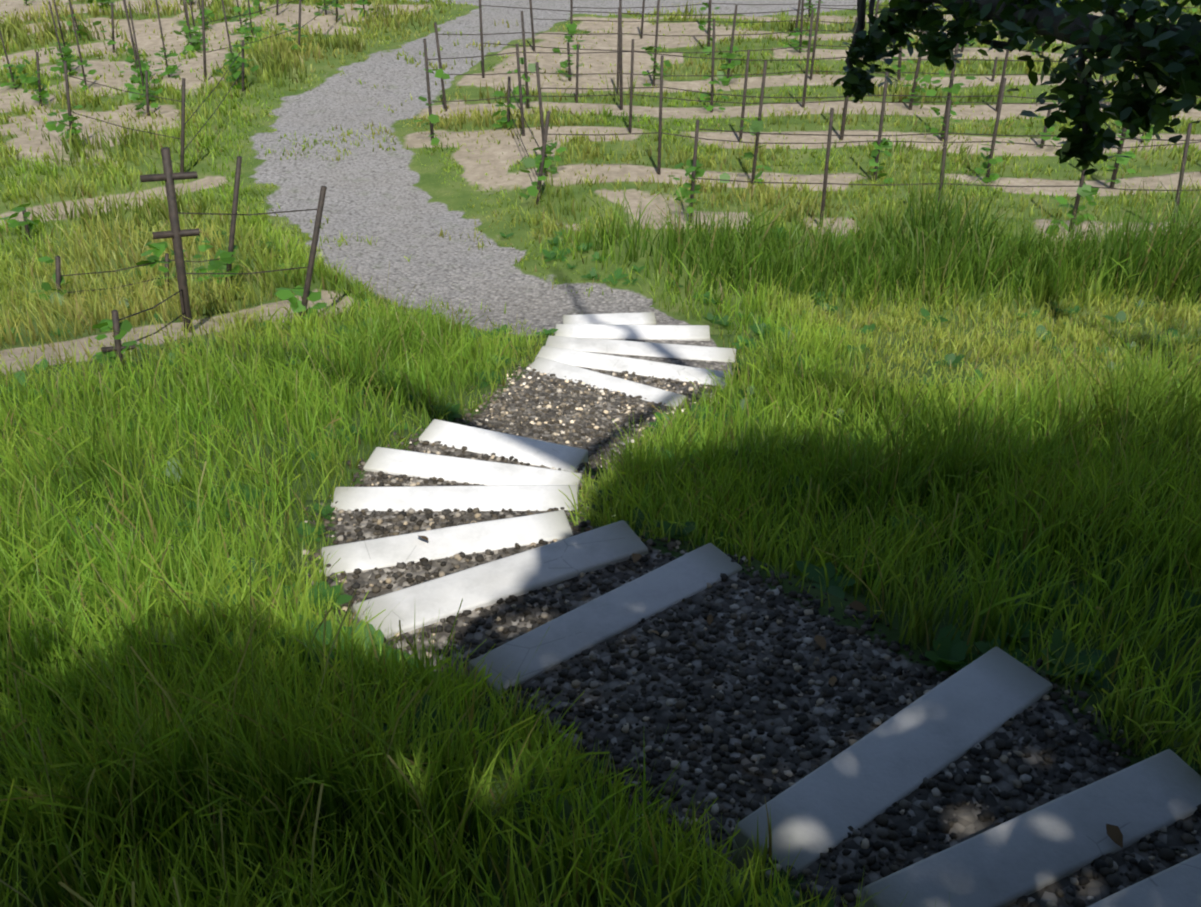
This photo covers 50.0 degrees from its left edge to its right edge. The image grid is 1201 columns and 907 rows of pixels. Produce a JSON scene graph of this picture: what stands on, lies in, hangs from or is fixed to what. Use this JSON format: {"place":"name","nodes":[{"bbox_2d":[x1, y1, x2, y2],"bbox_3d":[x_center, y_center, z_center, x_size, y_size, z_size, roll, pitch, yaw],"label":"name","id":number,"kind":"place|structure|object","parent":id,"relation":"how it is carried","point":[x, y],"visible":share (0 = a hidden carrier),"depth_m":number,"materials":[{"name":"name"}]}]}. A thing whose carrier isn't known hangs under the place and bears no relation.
{"place":"outdoors","nodes":[
{"label":"outdoors","id":0,"kind":"place"},
{"bbox_2d":[0,0,1200,906],"bbox_3d":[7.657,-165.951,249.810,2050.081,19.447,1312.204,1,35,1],"label":"ground","id":1,"kind":"structure","parent":0,"point":[399,207],"depth_m":11.84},
{"bbox_2d":[0,350,1200,906],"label":"grass","id":2,"kind":"structure","parent":1,"relation":"on","point":[1044,494],"depth_m":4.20,"materials":[{"name":"green plant"}]},
{"bbox_2d":[0,166,1200,489],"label":"grass","id":3,"kind":"structure","parent":1,"relation":"on","point":[1174,280],"depth_m":8.16,"materials":[{"name":"green plant"}]},
{"bbox_2d":[0,98,1200,284],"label":"grass","id":4,"kind":"structure","parent":1,"relation":"on","point":[919,219],"depth_m":12.50,"materials":[{"name":"green plant"}]},
{"bbox_2d":[0,0,1200,117],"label":"grass","id":5,"kind":"structure","parent":1,"relation":"on","point":[16,25],"depth_m":17.77,"materials":[{"name":"green plant"}]},
{"bbox_2d":[0,0,1200,371],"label":"vineyard stakes","id":6,"kind":"object","parent":1,"relation":"on","point":[168,176],"visible":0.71,"depth_m":13.55,"materials":[{"name":"brown wood"}]},
{"bbox_2d":[0,227,1200,906],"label":"broadleaf weeds","id":7,"kind":"object","parent":1,"relation":"on","point":[948,655],"visible":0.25,"depth_m":4.89,"materials":[{"name":"green plant"}]},
{"bbox_2d":[0,125,1200,906],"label":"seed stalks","id":8,"kind":"object","parent":1,"relation":"on","point":[1074,343],"visible":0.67,"depth_m":5.88,"materials":[{"name":"green plant"}]},
{"bbox_2d":[0,0,1200,371],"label":"young vines","id":9,"kind":"object","parent":1,"relation":"on","point":[282,294],"visible":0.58,"depth_m":14.35,"materials":[{"name":"leaf"},{"name":"wood"}]},
{"bbox_2d":[300,364,1200,906],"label":"gravel stones","id":10,"kind":"object","parent":1,"relation":"on","point":[1106,866],"visible":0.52,"depth_m":3.99,"materials":[{"name":"grey gravel"}]},
{"bbox_2d":[321,312,1200,906],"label":"stone steps","id":11,"kind":"structure","parent":1,"relation":"on","point":[873,774],"depth_m":4.19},
{"bbox_2d":[419,528,1122,847],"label":"fallen leaves","id":12,"kind":"object","parent":1,"relation":"on","point":[1114,834],"visible":0.65,"depth_m":4.13,"materials":[{"name":"plant"}]},
{"bbox_2d":[833,0,1200,175],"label":"oak tree","id":13,"kind":"object","parent":1,"relation":"on","point":[1031,14],"visible":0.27,"depth_m":2.60,"materials":[{"name":"green plant"}]}
]}

